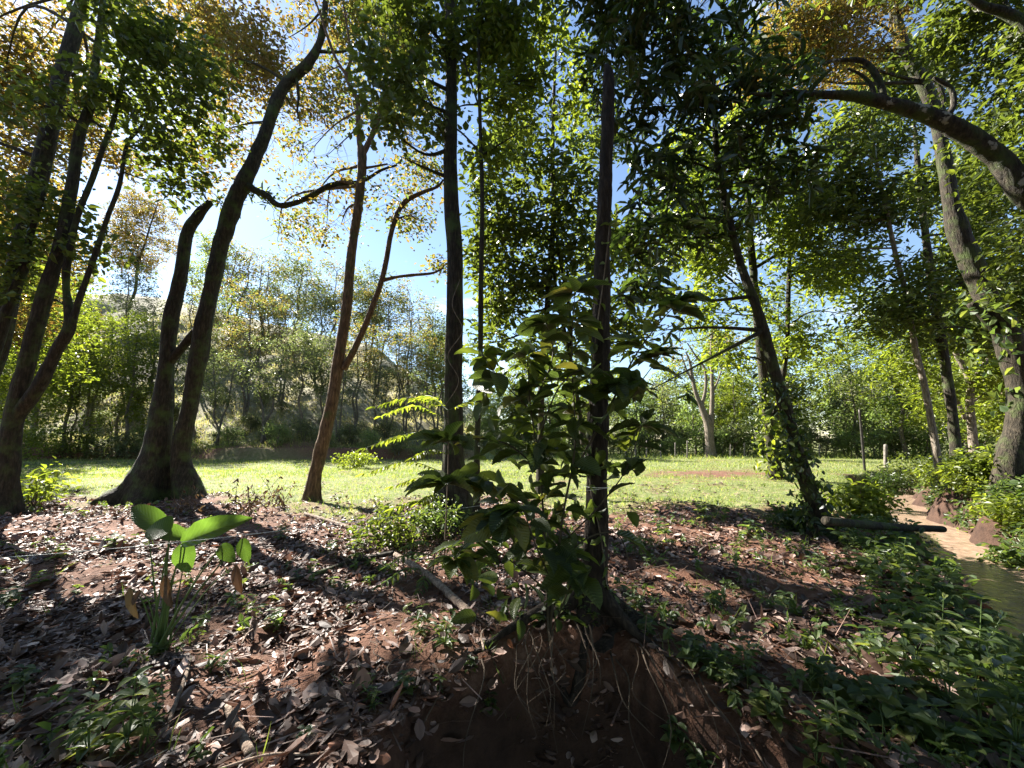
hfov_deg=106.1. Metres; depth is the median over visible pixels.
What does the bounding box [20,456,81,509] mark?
bush
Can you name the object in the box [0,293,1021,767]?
ground
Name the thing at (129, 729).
seedling
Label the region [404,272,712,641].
broad leaved shrub
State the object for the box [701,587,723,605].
seedling
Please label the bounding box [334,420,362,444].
bush
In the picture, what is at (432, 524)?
bush
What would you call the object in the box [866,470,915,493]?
bush
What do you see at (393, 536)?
bush
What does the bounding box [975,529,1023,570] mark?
bush
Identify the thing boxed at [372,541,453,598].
sapling
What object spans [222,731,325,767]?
stick
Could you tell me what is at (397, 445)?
bush
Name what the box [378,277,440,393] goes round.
slender tree
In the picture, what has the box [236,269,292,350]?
slender tree
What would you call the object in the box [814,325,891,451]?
tall tree
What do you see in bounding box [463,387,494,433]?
leafy tree
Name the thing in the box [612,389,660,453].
leafy tree
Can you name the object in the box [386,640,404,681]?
stick
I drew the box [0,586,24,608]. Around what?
seedling
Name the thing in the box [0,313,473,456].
hillside grass
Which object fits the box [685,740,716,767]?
seedling
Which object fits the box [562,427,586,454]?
bush
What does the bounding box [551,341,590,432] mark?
tall tree
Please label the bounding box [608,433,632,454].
bush
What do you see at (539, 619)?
seedling
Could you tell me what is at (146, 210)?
tall tree
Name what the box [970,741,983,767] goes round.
stick
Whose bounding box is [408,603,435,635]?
seedling
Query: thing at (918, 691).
seedling
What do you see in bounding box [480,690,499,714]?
seedling
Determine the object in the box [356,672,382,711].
seedling
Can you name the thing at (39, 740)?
stick
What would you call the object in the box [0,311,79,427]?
tall tree
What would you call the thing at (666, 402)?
leafy tree
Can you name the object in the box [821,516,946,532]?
fallen pole
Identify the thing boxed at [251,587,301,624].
stick
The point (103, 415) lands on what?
bush
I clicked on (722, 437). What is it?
bush
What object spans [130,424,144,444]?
bush
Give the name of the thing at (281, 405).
bush
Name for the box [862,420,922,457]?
bush
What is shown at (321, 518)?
fallen branch
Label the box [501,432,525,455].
bush
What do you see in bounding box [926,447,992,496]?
bush
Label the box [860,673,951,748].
seedling
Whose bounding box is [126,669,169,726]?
seedling
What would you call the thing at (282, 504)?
dry shrub
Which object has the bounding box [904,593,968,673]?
seedling
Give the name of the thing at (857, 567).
seedling
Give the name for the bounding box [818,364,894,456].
leafy tree
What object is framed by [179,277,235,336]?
slender tree
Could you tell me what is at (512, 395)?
tall tree
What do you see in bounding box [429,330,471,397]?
leafy tree
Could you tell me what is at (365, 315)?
slender tree
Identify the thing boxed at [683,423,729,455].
bush
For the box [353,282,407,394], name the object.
slender tree
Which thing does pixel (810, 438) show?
bush
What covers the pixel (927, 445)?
bush
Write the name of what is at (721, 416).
leafy tree
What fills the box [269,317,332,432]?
slender tree
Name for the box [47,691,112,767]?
seedling
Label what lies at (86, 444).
bush
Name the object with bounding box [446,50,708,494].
dark leafy tree
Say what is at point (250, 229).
sky
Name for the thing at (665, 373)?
leafy tree
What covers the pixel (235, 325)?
slender tree
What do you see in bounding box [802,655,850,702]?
seedling
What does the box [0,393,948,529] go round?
lawn grass
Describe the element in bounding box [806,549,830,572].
seedling
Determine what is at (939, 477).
bush
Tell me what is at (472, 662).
seedling
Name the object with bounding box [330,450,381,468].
bush
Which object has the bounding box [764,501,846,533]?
bush
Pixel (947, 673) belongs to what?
seedling
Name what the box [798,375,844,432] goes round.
leafy tree
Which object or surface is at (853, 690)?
seedling
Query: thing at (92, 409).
slender tree
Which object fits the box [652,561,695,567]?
stick
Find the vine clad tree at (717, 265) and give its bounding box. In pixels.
[643,84,900,480]
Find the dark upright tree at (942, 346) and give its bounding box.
[840,0,1023,460]
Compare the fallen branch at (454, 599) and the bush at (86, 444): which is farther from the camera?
the bush at (86, 444)
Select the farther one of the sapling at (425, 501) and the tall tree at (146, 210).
the tall tree at (146, 210)
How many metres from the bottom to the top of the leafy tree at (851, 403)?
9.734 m
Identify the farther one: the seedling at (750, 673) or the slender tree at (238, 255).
the slender tree at (238, 255)
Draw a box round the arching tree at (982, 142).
[735,0,1023,317]
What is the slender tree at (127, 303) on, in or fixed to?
on the ground at (496, 741)
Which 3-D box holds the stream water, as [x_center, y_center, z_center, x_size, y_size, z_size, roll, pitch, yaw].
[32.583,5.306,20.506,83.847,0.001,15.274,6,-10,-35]
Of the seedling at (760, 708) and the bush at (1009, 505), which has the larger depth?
the bush at (1009, 505)
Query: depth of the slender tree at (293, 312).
42.91 m
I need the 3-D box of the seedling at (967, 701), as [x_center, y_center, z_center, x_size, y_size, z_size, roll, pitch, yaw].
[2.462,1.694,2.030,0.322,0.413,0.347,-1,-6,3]
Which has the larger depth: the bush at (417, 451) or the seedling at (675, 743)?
the bush at (417, 451)
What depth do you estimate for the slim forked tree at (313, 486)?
11.37 m
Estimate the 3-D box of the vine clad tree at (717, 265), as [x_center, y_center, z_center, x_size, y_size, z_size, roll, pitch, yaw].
[10.815,-4.444,16.312,10.586,17.448,4.644,0,-8,0]
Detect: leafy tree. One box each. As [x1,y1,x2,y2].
[421,324,470,420]
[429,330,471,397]
[435,380,470,427]
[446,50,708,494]
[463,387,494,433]
[470,394,503,435]
[473,387,503,421]
[474,404,506,440]
[497,376,537,454]
[522,388,572,454]
[553,377,586,449]
[576,395,618,444]
[608,363,630,447]
[608,396,630,449]
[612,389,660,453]
[628,381,659,420]
[633,409,662,450]
[634,378,691,454]
[644,377,684,442]
[645,355,717,452]
[664,388,717,454]
[670,379,709,426]
[672,405,699,450]
[696,369,758,454]
[705,387,745,452]
[707,376,758,450]
[715,372,756,427]
[734,408,765,453]
[749,371,823,443]
[780,408,819,450]
[789,395,829,449]
[793,342,860,450]
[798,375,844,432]
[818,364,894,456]
[819,374,886,436]
[821,393,881,454]
[838,356,914,432]
[851,391,923,454]
[868,352,961,452]
[900,343,997,438]
[900,394,947,450]
[909,404,947,452]
[932,392,1000,451]
[937,407,963,451]
[962,355,1004,449]
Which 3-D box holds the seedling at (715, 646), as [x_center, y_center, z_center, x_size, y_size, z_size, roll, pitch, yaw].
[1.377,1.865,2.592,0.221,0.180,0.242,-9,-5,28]
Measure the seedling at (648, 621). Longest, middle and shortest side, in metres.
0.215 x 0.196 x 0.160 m
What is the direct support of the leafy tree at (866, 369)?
on the ground at (496, 741)
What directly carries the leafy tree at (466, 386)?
on the ground at (496, 741)
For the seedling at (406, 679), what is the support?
on the ground at (496, 741)
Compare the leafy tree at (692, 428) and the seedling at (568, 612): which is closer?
the seedling at (568, 612)
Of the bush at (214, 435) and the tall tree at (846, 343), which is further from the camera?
the tall tree at (846, 343)
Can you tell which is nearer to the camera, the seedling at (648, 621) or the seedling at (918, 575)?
the seedling at (648, 621)
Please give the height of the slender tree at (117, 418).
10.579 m
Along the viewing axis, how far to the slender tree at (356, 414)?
35.37 m
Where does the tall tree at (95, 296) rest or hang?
on the ground at (496, 741)
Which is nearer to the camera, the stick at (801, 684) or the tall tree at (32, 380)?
the stick at (801, 684)
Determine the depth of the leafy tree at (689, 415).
38.31 m
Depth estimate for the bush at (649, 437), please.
37.26 m
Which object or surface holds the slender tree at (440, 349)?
on the ground at (496, 741)
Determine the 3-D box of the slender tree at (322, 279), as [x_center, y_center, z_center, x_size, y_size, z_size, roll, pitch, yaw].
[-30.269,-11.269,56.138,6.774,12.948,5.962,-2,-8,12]
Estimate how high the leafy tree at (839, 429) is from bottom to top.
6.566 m
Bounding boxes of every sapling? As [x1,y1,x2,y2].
[356,395,496,541]
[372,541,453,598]
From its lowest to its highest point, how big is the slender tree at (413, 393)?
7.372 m
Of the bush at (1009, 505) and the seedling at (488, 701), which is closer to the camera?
the seedling at (488, 701)
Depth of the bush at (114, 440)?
30.66 m
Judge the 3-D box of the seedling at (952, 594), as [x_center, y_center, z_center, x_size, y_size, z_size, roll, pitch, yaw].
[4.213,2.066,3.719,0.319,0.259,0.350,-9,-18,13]
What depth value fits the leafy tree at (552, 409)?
36.11 m
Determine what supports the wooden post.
on the ground at (496, 741)
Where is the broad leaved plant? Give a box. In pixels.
[125,504,252,658]
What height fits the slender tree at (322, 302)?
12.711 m
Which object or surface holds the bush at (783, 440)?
on the ground at (496, 741)
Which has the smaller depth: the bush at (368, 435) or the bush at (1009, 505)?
the bush at (1009, 505)
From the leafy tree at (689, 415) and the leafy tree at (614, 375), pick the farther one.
the leafy tree at (614, 375)
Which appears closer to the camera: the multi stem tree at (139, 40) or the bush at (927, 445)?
the multi stem tree at (139, 40)
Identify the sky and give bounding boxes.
[0,0,1023,439]
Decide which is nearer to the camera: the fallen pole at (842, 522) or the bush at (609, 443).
the fallen pole at (842, 522)
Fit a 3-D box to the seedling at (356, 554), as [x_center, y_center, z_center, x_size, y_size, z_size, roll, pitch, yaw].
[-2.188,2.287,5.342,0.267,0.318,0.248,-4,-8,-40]
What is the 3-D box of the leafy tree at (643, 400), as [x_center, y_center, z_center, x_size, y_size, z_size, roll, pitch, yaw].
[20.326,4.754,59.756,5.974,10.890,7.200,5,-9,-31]
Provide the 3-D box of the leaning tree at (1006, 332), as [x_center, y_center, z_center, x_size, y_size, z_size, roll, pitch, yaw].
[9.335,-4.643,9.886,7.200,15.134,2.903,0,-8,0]
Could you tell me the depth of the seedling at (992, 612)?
3.26 m
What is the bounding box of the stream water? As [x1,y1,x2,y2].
[881,485,1023,642]
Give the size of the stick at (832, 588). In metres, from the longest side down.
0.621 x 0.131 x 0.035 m
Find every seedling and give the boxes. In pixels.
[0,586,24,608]
[0,664,42,691]
[25,570,52,585]
[43,543,70,559]
[47,484,65,500]
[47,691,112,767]
[79,666,164,757]
[103,532,125,548]
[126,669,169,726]
[263,607,285,629]
[271,520,290,539]
[295,724,314,738]
[323,540,338,553]
[344,536,364,558]
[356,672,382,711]
[393,668,418,695]
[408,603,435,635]
[430,608,459,648]
[461,654,477,672]
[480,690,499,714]
[516,603,526,618]
[530,611,545,626]
[554,605,572,620]
[623,585,644,610]
[636,611,658,635]
[650,516,676,544]
[659,715,690,753]
[674,630,711,669]
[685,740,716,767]
[689,497,713,519]
[699,642,734,681]
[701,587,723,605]
[704,643,740,694]
[721,669,743,688]
[722,635,768,684]
[737,518,764,537]
[745,679,794,733]
[773,590,795,609]
[790,703,848,767]
[796,684,874,767]
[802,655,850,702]
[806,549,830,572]
[827,666,883,722]
[837,549,869,571]
[842,616,908,671]
[859,571,892,599]
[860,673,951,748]
[867,621,956,703]
[883,536,917,566]
[896,629,985,715]
[897,698,998,767]
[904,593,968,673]
[905,566,937,588]
[926,582,975,610]
[927,593,1022,684]
[929,534,943,546]
[939,656,1023,754]
[958,635,1023,697]
[961,655,1023,753]
[965,595,1016,628]
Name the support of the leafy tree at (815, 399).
on the ground at (496, 741)
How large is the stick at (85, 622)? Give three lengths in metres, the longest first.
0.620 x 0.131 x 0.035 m
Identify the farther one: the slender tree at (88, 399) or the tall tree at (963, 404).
the slender tree at (88, 399)
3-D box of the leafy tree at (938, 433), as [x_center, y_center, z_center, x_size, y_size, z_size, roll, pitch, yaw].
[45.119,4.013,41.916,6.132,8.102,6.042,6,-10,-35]
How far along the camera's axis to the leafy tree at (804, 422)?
36.00 m
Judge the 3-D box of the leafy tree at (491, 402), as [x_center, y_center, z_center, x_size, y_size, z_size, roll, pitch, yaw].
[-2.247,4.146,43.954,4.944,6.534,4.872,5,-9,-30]
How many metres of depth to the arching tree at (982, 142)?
6.84 m
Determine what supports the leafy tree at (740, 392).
on the ground at (496, 741)
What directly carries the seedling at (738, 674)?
on the ground at (496, 741)
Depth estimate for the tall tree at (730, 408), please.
39.80 m
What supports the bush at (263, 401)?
on the ground at (496, 741)
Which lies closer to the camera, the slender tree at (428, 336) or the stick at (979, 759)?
the stick at (979, 759)
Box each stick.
[0,710,33,739]
[12,696,87,758]
[43,712,125,716]
[72,615,96,633]
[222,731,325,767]
[241,605,293,643]
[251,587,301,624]
[279,611,372,642]
[367,641,383,659]
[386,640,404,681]
[407,566,441,581]
[476,616,489,650]
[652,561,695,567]
[794,643,826,702]
[804,583,855,591]
[960,736,985,767]
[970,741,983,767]
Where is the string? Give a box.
[0,485,610,557]
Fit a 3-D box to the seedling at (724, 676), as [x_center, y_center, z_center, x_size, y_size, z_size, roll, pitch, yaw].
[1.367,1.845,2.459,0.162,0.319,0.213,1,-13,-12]
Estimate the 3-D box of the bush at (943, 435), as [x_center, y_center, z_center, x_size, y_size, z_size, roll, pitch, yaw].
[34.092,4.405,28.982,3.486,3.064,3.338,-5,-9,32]
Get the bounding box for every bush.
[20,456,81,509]
[22,417,63,460]
[35,419,112,458]
[77,435,100,451]
[81,428,143,458]
[92,409,115,424]
[106,435,127,446]
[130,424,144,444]
[173,401,181,426]
[191,438,199,453]
[204,429,224,443]
[205,389,231,403]
[214,423,245,446]
[234,367,262,384]
[236,411,261,431]
[250,392,275,406]
[250,420,261,428]
[256,424,274,437]
[260,420,293,444]
[271,400,288,412]
[285,417,318,441]
[289,383,307,396]
[311,382,327,396]
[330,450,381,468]
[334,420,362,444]
[338,499,434,552]
[356,427,383,447]
[373,417,397,438]
[381,429,408,455]
[406,493,470,542]
[411,448,426,455]
[493,427,514,450]
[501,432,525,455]
[514,433,534,454]
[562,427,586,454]
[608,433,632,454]
[608,438,619,453]
[617,429,647,454]
[632,429,661,453]
[654,438,676,454]
[658,421,694,453]
[659,432,691,455]
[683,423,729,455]
[694,424,741,455]
[704,419,757,456]
[735,432,758,455]
[744,434,765,456]
[761,426,805,450]
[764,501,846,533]
[801,427,825,456]
[806,431,844,455]
[819,478,913,521]
[826,426,868,456]
[848,424,904,458]
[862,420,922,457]
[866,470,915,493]
[872,440,911,456]
[876,452,926,487]
[887,423,948,457]
[903,463,936,487]
[907,454,948,479]
[926,444,1018,494]
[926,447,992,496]
[929,468,989,491]
[938,423,997,455]
[963,488,1023,534]
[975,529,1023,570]
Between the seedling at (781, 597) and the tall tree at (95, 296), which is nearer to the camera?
the seedling at (781, 597)
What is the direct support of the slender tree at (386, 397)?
on the ground at (496, 741)
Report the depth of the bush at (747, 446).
34.85 m
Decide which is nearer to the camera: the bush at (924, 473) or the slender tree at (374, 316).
the bush at (924, 473)
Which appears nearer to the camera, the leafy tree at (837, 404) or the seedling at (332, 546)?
the seedling at (332, 546)
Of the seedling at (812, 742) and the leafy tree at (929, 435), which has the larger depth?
the leafy tree at (929, 435)
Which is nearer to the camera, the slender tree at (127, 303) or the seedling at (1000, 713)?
the seedling at (1000, 713)
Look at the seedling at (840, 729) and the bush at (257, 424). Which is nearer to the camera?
the seedling at (840, 729)
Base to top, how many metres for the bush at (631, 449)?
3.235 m
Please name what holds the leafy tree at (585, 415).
on the ground at (496, 741)
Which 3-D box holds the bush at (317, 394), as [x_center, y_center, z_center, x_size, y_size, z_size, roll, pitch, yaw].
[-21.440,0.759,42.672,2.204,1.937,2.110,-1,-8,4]
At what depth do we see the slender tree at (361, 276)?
51.68 m
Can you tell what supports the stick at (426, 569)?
on the leaf litter
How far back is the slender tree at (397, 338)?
46.34 m
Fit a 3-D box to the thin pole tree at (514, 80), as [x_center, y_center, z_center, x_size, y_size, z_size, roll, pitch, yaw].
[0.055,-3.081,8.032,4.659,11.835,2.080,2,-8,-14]
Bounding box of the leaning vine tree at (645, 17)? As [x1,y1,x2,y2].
[552,0,863,542]
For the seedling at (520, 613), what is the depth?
3.08 m
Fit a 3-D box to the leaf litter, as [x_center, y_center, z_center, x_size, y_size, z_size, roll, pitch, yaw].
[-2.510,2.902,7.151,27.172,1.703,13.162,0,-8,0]
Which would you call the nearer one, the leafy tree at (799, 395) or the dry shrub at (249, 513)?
the dry shrub at (249, 513)
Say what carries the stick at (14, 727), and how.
on the leaf litter
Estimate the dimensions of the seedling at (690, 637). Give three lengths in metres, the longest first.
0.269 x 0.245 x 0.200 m
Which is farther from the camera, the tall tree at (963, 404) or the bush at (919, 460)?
the tall tree at (963, 404)
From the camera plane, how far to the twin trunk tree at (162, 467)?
11.23 m
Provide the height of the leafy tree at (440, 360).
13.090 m
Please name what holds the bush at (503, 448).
on the ground at (496, 741)
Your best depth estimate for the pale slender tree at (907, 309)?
13.51 m
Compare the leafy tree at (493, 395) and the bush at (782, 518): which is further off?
the leafy tree at (493, 395)
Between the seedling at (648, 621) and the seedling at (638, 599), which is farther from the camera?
the seedling at (638, 599)
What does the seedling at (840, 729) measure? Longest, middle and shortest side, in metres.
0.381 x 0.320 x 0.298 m
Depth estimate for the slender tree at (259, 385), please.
32.08 m
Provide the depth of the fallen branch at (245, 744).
2.12 m
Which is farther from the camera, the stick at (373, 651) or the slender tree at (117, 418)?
the slender tree at (117, 418)
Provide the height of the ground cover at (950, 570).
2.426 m
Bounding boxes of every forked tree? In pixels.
[257,0,446,501]
[659,324,746,456]
[857,285,1022,459]
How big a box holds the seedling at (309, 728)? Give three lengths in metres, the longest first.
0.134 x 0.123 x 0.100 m
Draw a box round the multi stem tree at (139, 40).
[0,0,251,516]
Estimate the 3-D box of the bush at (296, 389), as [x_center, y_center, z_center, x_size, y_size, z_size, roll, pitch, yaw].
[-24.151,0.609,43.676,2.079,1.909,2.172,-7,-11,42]
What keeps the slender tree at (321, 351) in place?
on the ground at (496, 741)
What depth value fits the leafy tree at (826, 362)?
44.54 m
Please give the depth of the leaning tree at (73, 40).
12.05 m
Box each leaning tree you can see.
[0,0,251,376]
[716,0,1023,495]
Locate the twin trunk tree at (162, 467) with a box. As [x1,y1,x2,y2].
[87,0,416,505]
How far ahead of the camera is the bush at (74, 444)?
29.93 m
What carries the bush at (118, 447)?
on the ground at (496, 741)
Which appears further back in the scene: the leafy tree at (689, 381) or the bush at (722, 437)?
the leafy tree at (689, 381)
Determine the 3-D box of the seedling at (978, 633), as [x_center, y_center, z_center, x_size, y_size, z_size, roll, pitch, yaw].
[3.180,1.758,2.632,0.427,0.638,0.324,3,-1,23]
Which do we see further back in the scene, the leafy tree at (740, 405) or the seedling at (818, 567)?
the leafy tree at (740, 405)
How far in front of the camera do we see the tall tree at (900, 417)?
30.00 m
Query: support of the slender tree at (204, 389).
on the ground at (496, 741)
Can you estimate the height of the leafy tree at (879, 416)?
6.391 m
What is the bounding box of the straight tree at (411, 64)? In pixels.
[335,0,560,530]
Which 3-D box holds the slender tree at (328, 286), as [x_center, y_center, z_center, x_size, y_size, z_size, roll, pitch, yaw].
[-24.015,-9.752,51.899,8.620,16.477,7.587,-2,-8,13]
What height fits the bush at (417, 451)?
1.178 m
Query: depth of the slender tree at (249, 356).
38.56 m
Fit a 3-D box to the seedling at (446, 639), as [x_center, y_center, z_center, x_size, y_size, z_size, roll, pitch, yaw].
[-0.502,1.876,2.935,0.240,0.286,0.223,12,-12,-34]
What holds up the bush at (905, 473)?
on the ground at (496, 741)
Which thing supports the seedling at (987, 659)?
on the ground at (496, 741)
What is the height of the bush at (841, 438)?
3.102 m
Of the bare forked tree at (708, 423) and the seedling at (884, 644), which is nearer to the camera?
the seedling at (884, 644)
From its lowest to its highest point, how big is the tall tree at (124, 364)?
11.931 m
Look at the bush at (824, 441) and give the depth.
32.97 m
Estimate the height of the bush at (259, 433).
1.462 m
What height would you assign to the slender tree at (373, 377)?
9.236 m
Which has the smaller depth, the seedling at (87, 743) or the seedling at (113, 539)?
the seedling at (87, 743)
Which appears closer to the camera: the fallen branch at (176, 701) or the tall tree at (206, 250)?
the fallen branch at (176, 701)
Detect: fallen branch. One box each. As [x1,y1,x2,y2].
[167,660,190,723]
[222,703,255,756]
[254,550,394,589]
[304,512,379,538]
[393,552,476,616]
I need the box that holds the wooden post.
[883,444,887,472]
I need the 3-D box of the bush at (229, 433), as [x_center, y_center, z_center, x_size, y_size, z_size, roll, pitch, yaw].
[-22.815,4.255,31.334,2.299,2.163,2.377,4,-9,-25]
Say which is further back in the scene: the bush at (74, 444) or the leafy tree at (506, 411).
the leafy tree at (506, 411)
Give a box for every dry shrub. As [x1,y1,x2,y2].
[163,479,216,516]
[224,476,291,515]
[260,476,294,507]
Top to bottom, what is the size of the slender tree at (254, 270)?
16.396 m
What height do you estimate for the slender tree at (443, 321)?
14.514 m
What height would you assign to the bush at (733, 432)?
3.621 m
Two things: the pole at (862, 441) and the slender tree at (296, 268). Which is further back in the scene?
the slender tree at (296, 268)
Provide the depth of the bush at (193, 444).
30.81 m
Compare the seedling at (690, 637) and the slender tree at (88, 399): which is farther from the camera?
the slender tree at (88, 399)
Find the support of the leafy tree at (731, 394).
on the ground at (496, 741)
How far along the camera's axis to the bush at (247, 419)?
33.83 m
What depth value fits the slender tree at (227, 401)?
31.43 m
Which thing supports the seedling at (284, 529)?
on the ground at (496, 741)
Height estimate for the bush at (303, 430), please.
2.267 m
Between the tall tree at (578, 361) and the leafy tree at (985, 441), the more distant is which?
the tall tree at (578, 361)
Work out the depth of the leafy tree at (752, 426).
40.71 m
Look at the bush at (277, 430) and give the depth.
30.56 m
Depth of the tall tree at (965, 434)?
25.81 m
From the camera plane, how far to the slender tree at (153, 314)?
42.49 m
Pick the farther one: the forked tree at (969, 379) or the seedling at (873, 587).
the forked tree at (969, 379)
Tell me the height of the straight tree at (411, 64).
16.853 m
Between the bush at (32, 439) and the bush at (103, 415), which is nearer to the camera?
the bush at (32, 439)
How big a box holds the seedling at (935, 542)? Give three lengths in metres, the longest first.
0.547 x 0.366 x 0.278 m
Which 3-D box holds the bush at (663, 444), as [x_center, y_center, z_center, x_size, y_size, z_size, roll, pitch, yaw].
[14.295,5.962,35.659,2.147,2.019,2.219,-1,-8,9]
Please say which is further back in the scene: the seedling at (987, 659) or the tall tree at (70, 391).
the tall tree at (70, 391)
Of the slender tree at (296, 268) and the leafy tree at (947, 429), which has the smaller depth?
the leafy tree at (947, 429)
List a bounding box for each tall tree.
[0,165,104,354]
[0,276,107,437]
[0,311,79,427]
[10,272,112,428]
[27,306,121,446]
[71,310,178,455]
[91,183,183,330]
[185,229,240,313]
[491,332,545,453]
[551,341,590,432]
[681,321,754,452]
[737,287,845,433]
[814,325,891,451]
[841,284,943,458]
[889,288,1000,456]
[922,228,1023,424]
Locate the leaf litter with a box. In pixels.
[0,481,1023,767]
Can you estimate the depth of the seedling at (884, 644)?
2.66 m
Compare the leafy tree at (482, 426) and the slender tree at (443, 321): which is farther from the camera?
the slender tree at (443, 321)
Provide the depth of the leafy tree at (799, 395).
34.13 m
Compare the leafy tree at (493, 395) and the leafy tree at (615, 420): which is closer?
the leafy tree at (615, 420)
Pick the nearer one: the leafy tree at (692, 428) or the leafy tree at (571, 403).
the leafy tree at (571, 403)
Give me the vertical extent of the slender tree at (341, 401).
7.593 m
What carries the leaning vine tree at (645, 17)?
on the ground at (496, 741)
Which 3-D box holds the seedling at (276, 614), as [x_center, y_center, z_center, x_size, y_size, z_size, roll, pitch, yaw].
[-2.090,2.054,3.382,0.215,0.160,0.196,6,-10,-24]
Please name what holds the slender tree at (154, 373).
on the ground at (496, 741)
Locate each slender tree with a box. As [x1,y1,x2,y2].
[44,355,112,441]
[61,307,137,426]
[76,323,159,435]
[89,263,165,358]
[125,327,189,398]
[134,295,179,367]
[175,328,245,435]
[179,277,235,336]
[199,348,253,446]
[203,235,268,346]
[211,285,266,371]
[212,274,292,418]
[232,249,300,370]
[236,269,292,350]
[240,328,300,442]
[258,293,315,402]
[262,244,333,368]
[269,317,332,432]
[282,286,340,381]
[286,264,328,343]
[297,330,353,427]
[306,250,364,370]
[316,357,367,441]
[319,308,390,433]
[321,280,377,385]
[339,259,415,377]
[351,280,389,358]
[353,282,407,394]
[354,339,404,428]
[368,367,408,437]
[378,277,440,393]
[382,322,438,433]
[386,326,416,406]
[399,321,444,419]
[400,368,435,445]
[410,329,444,428]
[412,304,445,407]
[771,68,974,470]
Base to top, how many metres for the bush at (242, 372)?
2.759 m
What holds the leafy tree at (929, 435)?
on the ground at (496, 741)
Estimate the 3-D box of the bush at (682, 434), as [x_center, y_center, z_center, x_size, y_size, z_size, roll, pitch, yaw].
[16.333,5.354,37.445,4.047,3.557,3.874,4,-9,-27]
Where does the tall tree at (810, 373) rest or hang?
on the ground at (496, 741)
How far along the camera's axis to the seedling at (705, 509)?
7.01 m
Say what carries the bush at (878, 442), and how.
on the ground at (496, 741)
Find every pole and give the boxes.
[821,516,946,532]
[858,409,865,470]
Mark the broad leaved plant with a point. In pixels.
(153, 522)
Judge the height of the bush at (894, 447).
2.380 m
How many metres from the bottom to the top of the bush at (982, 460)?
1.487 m
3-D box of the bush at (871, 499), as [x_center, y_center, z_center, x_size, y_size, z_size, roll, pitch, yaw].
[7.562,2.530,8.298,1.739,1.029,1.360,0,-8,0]
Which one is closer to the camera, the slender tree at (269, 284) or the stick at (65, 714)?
the stick at (65, 714)
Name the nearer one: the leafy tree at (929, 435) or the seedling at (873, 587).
the seedling at (873, 587)
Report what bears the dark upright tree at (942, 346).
on the ground at (496, 741)
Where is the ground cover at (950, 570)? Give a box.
[0,470,1023,767]
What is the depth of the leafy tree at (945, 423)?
34.93 m
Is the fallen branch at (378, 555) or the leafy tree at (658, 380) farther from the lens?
the leafy tree at (658, 380)
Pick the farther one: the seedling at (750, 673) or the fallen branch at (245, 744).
the seedling at (750, 673)
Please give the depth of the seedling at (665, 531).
5.58 m
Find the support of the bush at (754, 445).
on the ground at (496, 741)
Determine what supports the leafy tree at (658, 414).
on the ground at (496, 741)
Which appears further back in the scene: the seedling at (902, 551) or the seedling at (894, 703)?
the seedling at (902, 551)
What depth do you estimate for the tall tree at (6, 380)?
24.63 m
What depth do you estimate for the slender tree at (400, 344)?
37.24 m
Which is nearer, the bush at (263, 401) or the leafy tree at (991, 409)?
the leafy tree at (991, 409)
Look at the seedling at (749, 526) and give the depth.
6.00 m
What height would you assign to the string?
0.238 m
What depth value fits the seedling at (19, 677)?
2.51 m
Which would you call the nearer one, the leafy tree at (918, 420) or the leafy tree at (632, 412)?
the leafy tree at (918, 420)
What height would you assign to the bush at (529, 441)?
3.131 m
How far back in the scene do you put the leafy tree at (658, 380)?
48.44 m
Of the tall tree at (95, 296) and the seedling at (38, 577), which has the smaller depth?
the seedling at (38, 577)
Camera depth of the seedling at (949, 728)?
1.93 m
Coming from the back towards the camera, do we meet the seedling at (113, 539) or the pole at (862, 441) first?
the pole at (862, 441)
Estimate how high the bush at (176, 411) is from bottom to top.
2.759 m
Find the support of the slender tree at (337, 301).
on the ground at (496, 741)
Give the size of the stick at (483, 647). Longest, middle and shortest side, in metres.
0.713 x 0.150 x 0.041 m
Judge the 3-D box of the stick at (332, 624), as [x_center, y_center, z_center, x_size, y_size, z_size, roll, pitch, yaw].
[-1.582,2.100,3.341,0.756,0.043,0.160,2,-4,-35]
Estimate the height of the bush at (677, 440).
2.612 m
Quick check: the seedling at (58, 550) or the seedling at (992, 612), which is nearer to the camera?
the seedling at (992, 612)
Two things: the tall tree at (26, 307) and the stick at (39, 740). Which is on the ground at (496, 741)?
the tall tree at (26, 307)
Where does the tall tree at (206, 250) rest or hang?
on the ground at (496, 741)
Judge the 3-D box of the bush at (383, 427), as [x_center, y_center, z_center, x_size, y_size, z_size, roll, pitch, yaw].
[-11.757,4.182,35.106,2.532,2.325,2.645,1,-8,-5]
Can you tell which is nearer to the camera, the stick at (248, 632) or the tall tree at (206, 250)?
the stick at (248, 632)
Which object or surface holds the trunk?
on the ground at (496, 741)
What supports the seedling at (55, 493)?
on the ground at (496, 741)
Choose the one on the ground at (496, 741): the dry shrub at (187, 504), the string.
the dry shrub at (187, 504)
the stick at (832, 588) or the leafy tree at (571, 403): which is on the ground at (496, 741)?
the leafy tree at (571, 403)
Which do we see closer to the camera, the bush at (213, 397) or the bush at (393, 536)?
the bush at (393, 536)
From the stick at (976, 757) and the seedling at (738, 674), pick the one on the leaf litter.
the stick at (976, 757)
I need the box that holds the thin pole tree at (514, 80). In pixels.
[416,0,599,515]

